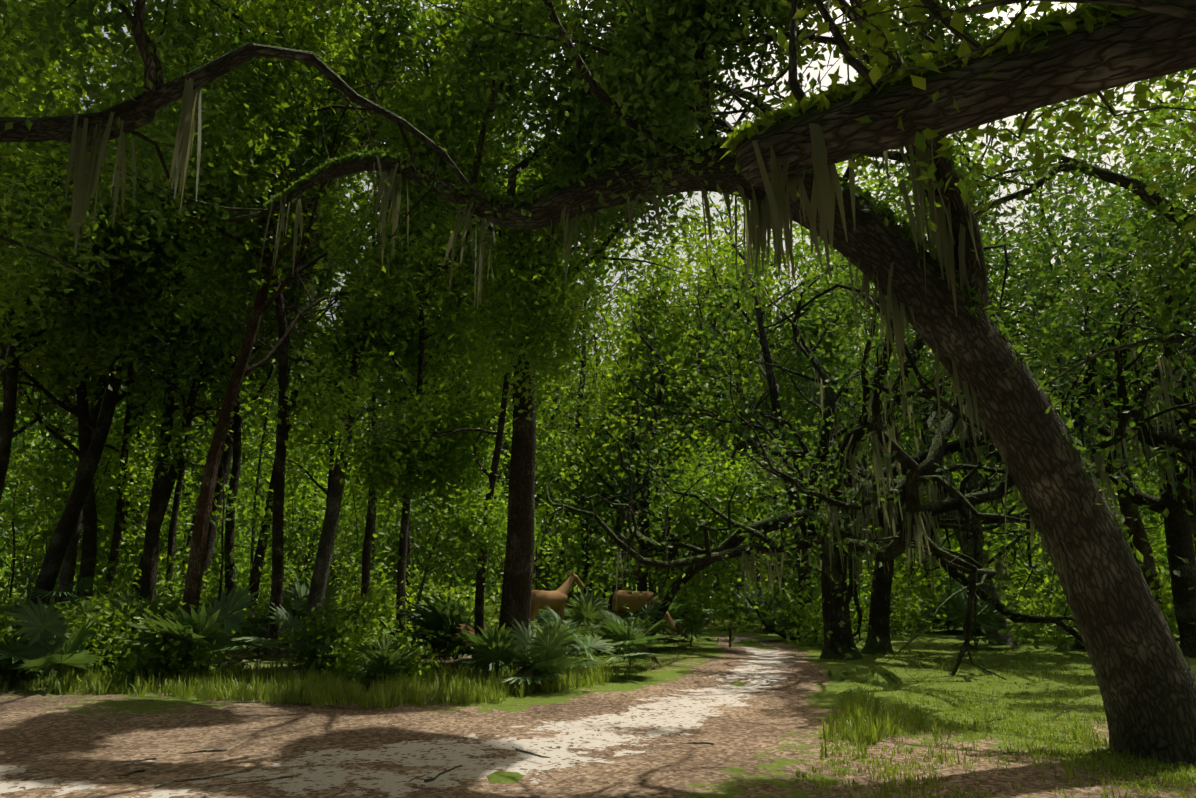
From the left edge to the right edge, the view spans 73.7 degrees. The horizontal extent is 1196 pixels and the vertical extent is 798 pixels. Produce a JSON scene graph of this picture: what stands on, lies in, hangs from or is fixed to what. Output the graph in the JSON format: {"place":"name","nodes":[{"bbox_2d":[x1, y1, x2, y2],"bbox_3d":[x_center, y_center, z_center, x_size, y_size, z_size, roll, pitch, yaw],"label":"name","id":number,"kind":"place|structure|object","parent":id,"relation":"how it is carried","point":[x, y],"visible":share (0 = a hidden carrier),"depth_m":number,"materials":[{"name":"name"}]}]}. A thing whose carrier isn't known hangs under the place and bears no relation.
{"place":"outdoors","nodes":[
{"label":"outdoors","id":0,"kind":"place"},
{"bbox_2d":[1,583,1065,782],"bbox_3d":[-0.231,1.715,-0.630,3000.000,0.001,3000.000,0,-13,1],"label":"ground","id":1,"kind":"structure","parent":0,"point":[503,777],"depth_m":14.43,"materials":[{"name":"brown soil"}]},
{"bbox_2d":[0,382,424,603],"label":"saplings","id":2,"kind":"object","parent":1,"relation":"on","point":[105,509],"visible":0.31,"depth_m":25.96,"materials":[{"name":"green plant"}]},
{"bbox_2d":[243,432,366,579],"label":"tree","id":3,"kind":"object","parent":1,"relation":"on","point":[303,498],"visible":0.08,"depth_m":83.15,"materials":[{"name":"green plant"}]},
{"bbox_2d":[0,534,999,646],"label":"shrub group","id":4,"kind":"object","parent":1,"relation":"on","point":[812,635],"visible":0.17,"depth_m":24.09,"materials":[{"name":"green plant"}]},
{"bbox_2d":[0,538,1061,685],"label":"shrub group","id":5,"kind":"object","parent":1,"relation":"on","point":[52,642],"visible":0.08,"depth_m":15.44,"materials":[{"name":"green plant"}]},
{"bbox_2d":[0,554,1061,616],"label":"shrub group","id":6,"kind":"object","parent":1,"relation":"on","point":[766,596],"depth_m":36.59,"materials":[{"name":"green plant"}]},
{"bbox_2d":[75,476,1055,605],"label":"saplings","id":7,"kind":"object","parent":1,"relation":"on","point":[415,504],"visible":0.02,"depth_m":42.10,"materials":[{"name":"green plant"}]},
{"bbox_2d":[0,378,1164,625],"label":"saplings","id":8,"kind":"object","parent":1,"relation":"on","point":[496,578],"visible":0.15,"depth_m":33.31,"materials":[{"name":"green plant"}]},
{"bbox_2d":[0,542,1172,646],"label":"shrub group","id":9,"kind":"object","parent":1,"relation":"on","point":[897,607],"visible":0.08,"depth_m":25.57,"materials":[{"name":"green plant"}]},
{"bbox_2d":[0,511,1178,685],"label":"shrub group","id":10,"kind":"object","parent":1,"relation":"on","point":[130,656],"visible":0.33,"depth_m":15.64,"materials":[{"name":"green plant"}]},
{"bbox_2d":[0,537,1178,637],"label":"shrub group","id":11,"kind":"object","parent":1,"relation":"on","point":[608,594],"visible":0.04,"depth_m":35.62,"materials":[{"name":"green plant"}]},
{"bbox_2d":[0,542,1179,645],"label":"shrub group","id":12,"kind":"object","parent":1,"relation":"on","point":[162,576],"visible":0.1,"depth_m":28.22,"materials":[{"name":"green plant"}]},
{"bbox_2d":[0,264,1195,615],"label":"saplings","id":13,"kind":"object","parent":1,"relation":"on","point":[446,574],"visible":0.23,"depth_m":29.98,"materials":[{"name":"green plant"}]},
{"bbox_2d":[0,554,1195,685],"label":"shrub group","id":14,"kind":"object","parent":1,"relation":"on","point":[345,660],"visible":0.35,"depth_m":19.89,"materials":[{"name":"green plant"}]},
{"bbox_2d":[0,375,1195,624],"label":"saplings","id":15,"kind":"object","parent":1,"relation":"on","point":[546,503],"visible":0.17,"depth_m":33.61,"materials":[{"name":"green plant"}]},
{"bbox_2d":[0,376,1195,625],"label":"saplings","id":16,"kind":"object","parent":1,"relation":"on","point":[140,538],"visible":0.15,"depth_m":31.06,"materials":[{"name":"green plant"}]},
{"bbox_2d":[0,431,1195,611],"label":"saplings","id":17,"kind":"object","parent":1,"relation":"on","point":[556,547],"visible":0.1,"depth_m":42.82,"materials":[{"name":"green plant"}]},
{"bbox_2d":[1,547,1195,647],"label":"shrub group","id":18,"kind":"object","parent":1,"relation":"on","point":[1168,596],"visible":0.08,"depth_m":28.41,"materials":[{"name":"green plant"}]},
{"bbox_2d":[2,381,1195,611],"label":"saplings","id":19,"kind":"object","parent":1,"relation":"on","point":[990,553],"visible":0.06,"depth_m":33.09,"materials":[{"name":"green plant"}]},
{"bbox_2d":[94,362,1167,632],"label":"saplings","id":20,"kind":"object","parent":1,"relation":"on","point":[290,548],"visible":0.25,"depth_m":23.19,"materials":[{"name":"green plant"}]},
{"bbox_2d":[0,603,1195,797],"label":"ground","id":21,"kind":"structure","parent":0,"point":[605,741],"depth_m":9.38,"materials":[{"name":"brown soil"}]},
{"bbox_2d":[25,576,102,656],"bbox_3d":[-12.968,5.431,19.087,2.492,2.363,2.080,0,-13,1],"label":"fern","id":22,"kind":"object","parent":21,"relation":"on","point":[45,593],"visible":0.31,"depth_m":19.25,"materials":[{"name":"green plant"}]},
{"bbox_2d":[2,221,155,487],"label":"oak tree","id":23,"kind":"object","parent":21,"relation":"on","point":[25,424],"visible":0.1,"depth_m":24.12,"materials":[{"name":"green plant"}]},
{"bbox_2d":[0,0,164,417],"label":"tree","id":24,"kind":"object","parent":21,"relation":"on","point":[25,330],"visible":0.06,"depth_m":19.29,"materials":[{"name":"green plant"}]},
{"bbox_2d":[0,0,177,101],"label":"tree","id":25,"kind":"object","parent":21,"relation":"on","point":[10,41],"visible":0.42,"depth_m":8.85,"materials":[{"name":"green plant"}]},
{"bbox_2d":[0,40,223,502],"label":"tree","id":26,"kind":"object","parent":21,"relation":"on","point":[9,379],"visible":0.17,"depth_m":19.06,"materials":[{"name":"green plant"}]},
{"bbox_2d":[0,16,226,602],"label":"tree","id":27,"kind":"object","parent":21,"relation":"on","point":[82,405],"depth_m":21.56,"materials":[{"name":"green plant"}]},
{"bbox_2d":[0,301,262,596],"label":"tree","id":28,"kind":"object","parent":21,"relation":"on","point":[116,537],"visible":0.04,"depth_m":25.56,"materials":[{"name":"green plant"}]},
{"bbox_2d":[0,377,271,599],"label":"oak tree","id":29,"kind":"object","parent":21,"relation":"on","point":[199,477],"visible":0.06,"depth_m":29.75,"materials":[{"name":"green plant"}]},
{"bbox_2d":[0,0,323,616],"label":"tree","id":30,"kind":"object","parent":21,"relation":"on","point":[52,561],"visible":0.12,"depth_m":20.73,"materials":[{"name":"green plant"}]},
{"bbox_2d":[1,15,344,610],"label":"tree","id":31,"kind":"object","parent":21,"relation":"on","point":[68,567],"visible":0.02,"depth_m":22.37,"materials":[{"name":"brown plant"}]},
{"bbox_2d":[41,285,321,597],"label":"tree","id":32,"kind":"object","parent":21,"relation":"on","point":[227,455],"visible":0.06,"depth_m":30.33,"materials":[{"name":"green plant"}]},
{"bbox_2d":[108,7,258,592],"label":"thin tree","id":33,"kind":"object","parent":21,"relation":"on","point":[172,531],"depth_m":26.74,"materials":[{"name":"brown plant"}]},
{"bbox_2d":[0,8,379,604],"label":"tree","id":34,"kind":"object","parent":21,"relation":"on","point":[150,559],"visible":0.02,"depth_m":22.09,"materials":[{"name":"green plant"}]},
{"bbox_2d":[14,177,417,599],"bbox_3d":[-10.689,-1.971,25.030,10.056,18.861,13.148,5,-14,-20],"label":"tree","id":35,"kind":"object","parent":21,"relation":"on","point":[187,416],"visible":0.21,"depth_m":21.42,"materials":[{"name":"green plant"}]},
{"bbox_2d":[113,339,329,509],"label":"thin tree","id":36,"kind":"object","parent":21,"relation":"on","point":[247,428],"depth_m":39.91,"materials":[{"name":"green plant"}]},
{"bbox_2d":[144,394,335,591],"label":"tree","id":37,"kind":"object","parent":21,"relation":"on","point":[256,454],"visible":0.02,"depth_m":48.42,"materials":[{"name":"green plant"}]},
{"bbox_2d":[181,304,326,588],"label":"thin tree","id":38,"kind":"object","parent":21,"relation":"on","point":[189,539],"depth_m":35.46,"materials":[{"name":"green plant"}]},
{"bbox_2d":[195,277,337,575],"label":"thin tree","id":39,"kind":"object","parent":21,"relation":"on","point":[264,425],"visible":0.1,"depth_m":40.22,"materials":[{"name":"green plant"}]},
{"bbox_2d":[84,4,451,642],"bbox_3d":[-11.742,-2.136,26.592,13.688,19.862,10.164,5,-14,-21],"label":"tree","id":40,"kind":"object","parent":21,"relation":"on","point":[235,441],"visible":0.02,"depth_m":24.99,"materials":[{"name":"green plant"}]},
{"bbox_2d":[183,371,370,593],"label":"tree","id":41,"kind":"object","parent":21,"relation":"on","point":[265,466],"visible":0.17,"depth_m":53.46,"materials":[{"name":"green plant"}]},
{"bbox_2d":[0,0,558,285],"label":"tree","id":42,"kind":"object","parent":21,"relation":"on","point":[21,5],"visible":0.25,"depth_m":13.78,"materials":[{"name":"green plant"}]},
{"bbox_2d":[0,0,573,631],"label":"tree","id":43,"kind":"object","parent":21,"relation":"on","point":[248,142],"visible":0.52,"depth_m":16.09,"materials":[{"name":"green plant"}]},
{"bbox_2d":[125,174,456,622],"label":"tree","id":44,"kind":"object","parent":21,"relation":"on","point":[258,562],"visible":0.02,"depth_m":26.40,"materials":[{"name":"green plant"}]},
{"bbox_2d":[186,206,434,496],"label":"tree","id":45,"kind":"object","parent":21,"relation":"on","point":[292,446],"visible":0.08,"depth_m":37.42,"materials":[{"name":"green plant"}]},
{"bbox_2d":[242,207,391,581],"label":"thin tree","id":46,"kind":"object","parent":21,"relation":"on","point":[331,451],"visible":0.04,"depth_m":35.64,"materials":[{"name":"green plant"}]},
{"bbox_2d":[0,0,665,364],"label":"oak tree","id":47,"kind":"object","parent":21,"relation":"on","point":[81,133],"visible":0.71,"depth_m":9.00,"materials":[{"name":"green plant"}]},
{"bbox_2d":[92,0,580,624],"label":"tree","id":48,"kind":"object","parent":21,"relation":"on","point":[230,264],"visible":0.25,"depth_m":20.35,"materials":[{"name":"green plant"}]},
{"bbox_2d":[204,0,539,660],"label":"thin tree","id":49,"kind":"object","parent":21,"relation":"on","point":[276,595],"visible":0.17,"depth_m":19.07,"materials":[{"name":"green plant"}]},
{"bbox_2d":[220,144,540,613],"bbox_3d":[-8.135,-1.682,27.026,10.232,19.170,12.985,8,-15,-31],"label":"tree","id":50,"kind":"object","parent":21,"relation":"on","point":[401,348],"visible":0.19,"depth_m":25.78,"materials":[{"name":"green plant"}]},
{"bbox_2d":[313,171,511,627],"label":"thin tree","id":51,"kind":"object","parent":21,"relation":"on","point":[395,409],"visible":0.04,"depth_m":27.55,"materials":[{"name":"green plant"}]},
{"bbox_2d":[203,0,682,637],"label":"tree","id":52,"kind":"object","parent":21,"relation":"on","point":[401,570],"visible":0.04,"depth_m":22.61,"materials":[{"name":"green plant"}]},
{"bbox_2d":[230,85,670,672],"bbox_3d":[-2.347,-0.971,16.001,7.718,12.861,8.175,0,-13,1],"label":"thin tree","id":53,"kind":"object","parent":21,"relation":"on","point":[544,327],"visible":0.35,"depth_m":15.44,"materials":[{"name":"green plant"}]},
{"bbox_2d":[365,287,551,600],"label":"tree","id":54,"kind":"object","parent":21,"relation":"on","point":[545,413],"depth_m":39.78,"materials":[{"name":"green plant"}]},
{"bbox_2d":[0,658,952,744],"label":"verge grass","id":55,"kind":"structure","parent":21,"relation":"on","point":[232,684],"depth_m":12.56,"materials":[{"name":"green plant"}]},
{"bbox_2d":[220,0,765,674],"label":"tall tree","id":56,"kind":"object","parent":21,"relation":"on","point":[516,588],"visible":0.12,"depth_m":15.82,"materials":[{"name":"green plant"}]},
{"bbox_2d":[380,259,626,560],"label":"tree","id":57,"kind":"object","parent":21,"relation":"on","point":[547,410],"visible":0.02,"depth_m":40.76,"materials":[{"name":"green plant"}]},
{"bbox_2d":[430,241,670,514],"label":"tree","id":58,"kind":"object","parent":21,"relation":"on","point":[569,412],"visible":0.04,"depth_m":50.33,"materials":[{"name":"green plant"}]},
{"bbox_2d":[321,276,783,661],"bbox_3d":[0.240,2.008,19.707,13.318,8.506,5.597,10,-16,-37],"label":"tree","id":59,"kind":"object","parent":21,"relation":"on","point":[467,523],"visible":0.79,"depth_m":17.82,"materials":[{"name":"green plant"}]},
{"bbox_2d":[530,570,583,632],"bbox_3d":[-1.561,7.081,27.814,2.661,2.176,0.662,11,-17,-39],"label":"deer","id":60,"kind":"object","parent":21,"relation":"on","point":[556,600],"visible":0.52,"depth_m":27.56},
{"bbox_2d":[70,679,1079,797],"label":"twigs","id":61,"kind":"object","parent":21,"relation":"on","point":[215,776],"visible":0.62,"depth_m":7.51,"materials":[{"name":"brown wood"}]},
{"bbox_2d":[477,221,689,611],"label":"tree","id":62,"kind":"object","parent":21,"relation":"on","point":[625,403],"visible":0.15,"depth_m":40.32,"materials":[{"name":"green plant"}]},
{"bbox_2d":[462,135,705,589],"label":"tree","id":63,"kind":"object","parent":21,"relation":"on","point":[540,570],"visible":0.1,"depth_m":42.49,"materials":[{"name":"green plant"}]},
{"bbox_2d":[416,374,752,620],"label":"oak tree","id":64,"kind":"object","parent":21,"relation":"on","point":[548,572],"visible":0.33,"depth_m":37.12,"materials":[{"name":"green plant"}]},
{"bbox_2d":[0,571,1177,689],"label":"palmetto group","id":65,"kind":"object","parent":21,"relation":"on","point":[545,649],"visible":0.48,"depth_m":15.71,"materials":[{"name":"green plant"}]},
{"bbox_2d":[0,0,1195,763],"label":"tree","id":66,"kind":"object","parent":21,"relation":"on","point":[646,74],"visible":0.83,"depth_m":9.86,"materials":[{"name":"green plant"}]},
{"bbox_2d":[535,223,707,590],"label":"tree","id":67,"kind":"object","parent":21,"relation":"on","point":[636,356],"visible":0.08,"depth_m":41.45,"materials":[{"name":"green plant"}]},
{"bbox_2d":[563,350,691,592],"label":"tree","id":68,"kind":"object","parent":21,"relation":"on","point":[650,572],"visible":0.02,"depth_m":51.88,"materials":[{"name":"green plant"}]},
{"bbox_2d":[608,590,675,635],"bbox_3d":[1.414,7.009,26.000,2.613,1.505,0.661,-9,-16,34],"label":"deer","id":69,"kind":"object","parent":21,"relation":"on","point":[632,601],"visible":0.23,"depth_m":26.00},
{"bbox_2d":[576,282,748,596],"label":"tree","id":70,"kind":"object","parent":21,"relation":"on","point":[673,347],"visible":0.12,"depth_m":44.32,"materials":[{"name":"green plant"}]},
{"bbox_2d":[536,258,791,600],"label":"tree","id":71,"kind":"object","parent":21,"relation":"on","point":[599,405],"visible":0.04,"depth_m":48.59,"materials":[{"name":"green plant"}]},
{"bbox_2d":[569,221,763,587],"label":"tree","id":72,"kind":"object","parent":21,"relation":"on","point":[680,324],"visible":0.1,"depth_m":46.54,"materials":[{"name":"green plant"}]},
{"bbox_2d":[536,248,805,622],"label":"tree","id":73,"kind":"object","parent":21,"relation":"on","point":[641,585],"visible":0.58,"depth_m":36.78,"materials":[{"name":"green plant"}]},
{"bbox_2d":[536,345,819,619],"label":"oak tree","id":74,"kind":"object","parent":21,"relation":"on","point":[623,511],"visible":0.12,"depth_m":38.82,"materials":[{"name":"green plant"}]},
{"bbox_2d":[512,218,850,622],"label":"tree","id":75,"kind":"object","parent":21,"relation":"on","point":[741,341],"visible":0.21,"depth_m":37.07,"materials":[{"name":"green plant"}]},
{"bbox_2d":[567,224,815,614],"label":"tree","id":76,"kind":"object","parent":21,"relation":"on","point":[672,365],"visible":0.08,"depth_m":43.65,"materials":[{"name":"green plant"}]},
{"bbox_2d":[578,192,835,624],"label":"tree","id":77,"kind":"object","parent":21,"relation":"on","point":[700,356],"visible":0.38,"depth_m":39.21,"materials":[{"name":"green plant"}]},
{"bbox_2d":[553,323,899,631],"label":"oak tree","id":78,"kind":"object","parent":21,"relation":"on","point":[639,536],"visible":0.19,"depth_m":31.66,"materials":[{"name":"green plant"}]},
{"bbox_2d":[613,197,854,600],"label":"tree","id":79,"kind":"object","parent":21,"relation":"on","point":[677,336],"visible":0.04,"depth_m":43.52,"materials":[{"name":"green plant"}]},
{"bbox_2d":[591,184,896,634],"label":"tree","id":80,"kind":"object","parent":21,"relation":"on","point":[775,391],"visible":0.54,"depth_m":29.53,"materials":[{"name":"green plant"}]},
{"bbox_2d":[613,91,935,617],"bbox_3d":[7.881,-1.656,39.574,12.605,24.756,15.472,8,-15,-30],"label":"tree","id":81,"kind":"object","parent":21,"relation":"on","point":[803,265],"visible":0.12,"depth_m":38.87,"materials":[{"name":"green plant"}]},
{"bbox_2d":[639,135,964,599],"bbox_3d":[10.366,-2.590,36.900,13.215,25.379,15.234,7,-14,-27],"label":"tree","id":82,"kind":"object","parent":21,"relation":"on","point":[806,245],"visible":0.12,"depth_m":37.04,"materials":[{"name":"green plant"}]},
{"bbox_2d":[746,220,905,518],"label":"tree","id":83,"kind":"object","parent":21,"relation":"on","point":[832,261],"depth_m":52.86,"materials":[{"name":"green plant"}]},
{"bbox_2d":[464,634,1195,797],"bbox_3d":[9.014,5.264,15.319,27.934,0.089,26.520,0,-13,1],"label":"grass","id":84,"kind":"structure","parent":21,"relation":"on","point":[1173,777],"depth_m":8.54,"materials":[{"name":"green plant"}]},
{"bbox_2d":[469,37,1195,683],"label":"oak tree","id":85,"kind":"object","parent":21,"relation":"on","point":[917,521],"visible":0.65,"depth_m":17.48,"materials":[{"name":"green plant"}]},
{"bbox_2d":[787,206,940,621],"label":"tree","id":86,"kind":"object","parent":21,"relation":"on","point":[865,455],"depth_m":38.62,"materials":[{"name":"green plant"}]},
{"bbox_2d":[535,140,1195,685],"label":"oak tree","id":87,"kind":"object","parent":21,"relation":"on","point":[877,614],"visible":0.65,"depth_m":19.21,"materials":[{"name":"green plant"}]},
{"bbox_2d":[730,156,1037,635],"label":"tree","id":88,"kind":"object","parent":21,"relation":"on","point":[831,353],"visible":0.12,"depth_m":30.04,"materials":[{"name":"green plant"}]},
{"bbox_2d":[813,171,982,621],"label":"tree","id":89,"kind":"object","parent":21,"relation":"on","point":[925,564],"visible":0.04,"depth_m":36.48,"materials":[{"name":"green plant"}]},
{"bbox_2d":[697,215,1160,645],"bbox_3d":[10.012,1.457,25.755,13.695,12.593,10.962,0,-13,1],"label":"leaning oak tree","id":90,"kind":"object","parent":21,"relation":"on","point":[1010,640],"visible":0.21,"depth_m":24.31,"materials":[{"name":"green plant"}]},
{"bbox_2d":[809,266,1080,564],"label":"tree","id":91,"kind":"object","parent":21,"relation":"on","point":[911,429],"visible":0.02,"depth_m":34.59,"materials":[{"name":"green plant"}]},
{"bbox_2d":[718,0,1195,279],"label":"oak tree","id":92,"kind":"object","parent":21,"relation":"on","point":[1092,48],"visible":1,"depth_m":4.27,"materials":[{"name":"green plant"}]},
{"bbox_2d":[832,134,1131,596],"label":"tree","id":93,"kind":"object","parent":21,"relation":"on","point":[975,151],"visible":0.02,"depth_m":39.26,"materials":[{"name":"green plant"}]},
{"bbox_2d":[829,1,1157,633],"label":"tree","id":94,"kind":"object","parent":21,"relation":"on","point":[989,160],"visible":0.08,"depth_m":30.90,"materials":[{"name":"green plant"}]},
{"bbox_2d":[837,0,1195,412],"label":"oak tree","id":95,"kind":"object","parent":21,"relation":"on","point":[1135,185],"visible":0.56,"depth_m":12.66,"materials":[{"name":"green plant"}]},
{"bbox_2d":[849,224,1195,648],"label":"oak tree","id":96,"kind":"object","parent":21,"relation":"on","point":[981,451],"visible":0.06,"depth_m":22.86,"materials":[{"name":"green plant"}]},
{"bbox_2d":[853,90,1195,657],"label":"oak tree","id":97,"kind":"object","parent":21,"relation":"on","point":[1180,525],"visible":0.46,"depth_m":18.99,"materials":[{"name":"green plant"}]},
{"bbox_2d":[866,163,1195,509],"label":"oak tree","id":98,"kind":"object","parent":21,"relation":"on","point":[1170,439],"visible":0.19,"depth_m":19.93,"materials":[{"name":"green plant"}]},
{"bbox_2d":[935,96,1195,644],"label":"tree","id":99,"kind":"object","parent":21,"relation":"on","point":[1137,531],"visible":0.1,"depth_m":24.33,"materials":[{"name":"green plant"}]},
{"bbox_2d":[977,71,1195,552],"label":"tree","id":100,"kind":"object","parent":21,"relation":"on","point":[1096,185],"visible":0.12,"depth_m":31.70,"materials":[{"name":"green plant"}]},
{"bbox_2d":[982,1,1195,385],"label":"tree","id":101,"kind":"object","parent":21,"relation":"on","point":[1165,103],"visible":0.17,"depth_m":26.36,"materials":[{"name":"green plant"}]},
{"bbox_2d":[1045,70,1195,205],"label":"tree","id":102,"kind":"object","parent":21,"relation":"on","point":[1162,83],"visible":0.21,"depth_m":25.28,"materials":[{"name":"green plant"}]},
{"bbox_2d":[1,0,1195,582],"label":"sky","id":103,"kind":"structure","parent":0,"point":[826,81],"materials":[{"name":"white"}]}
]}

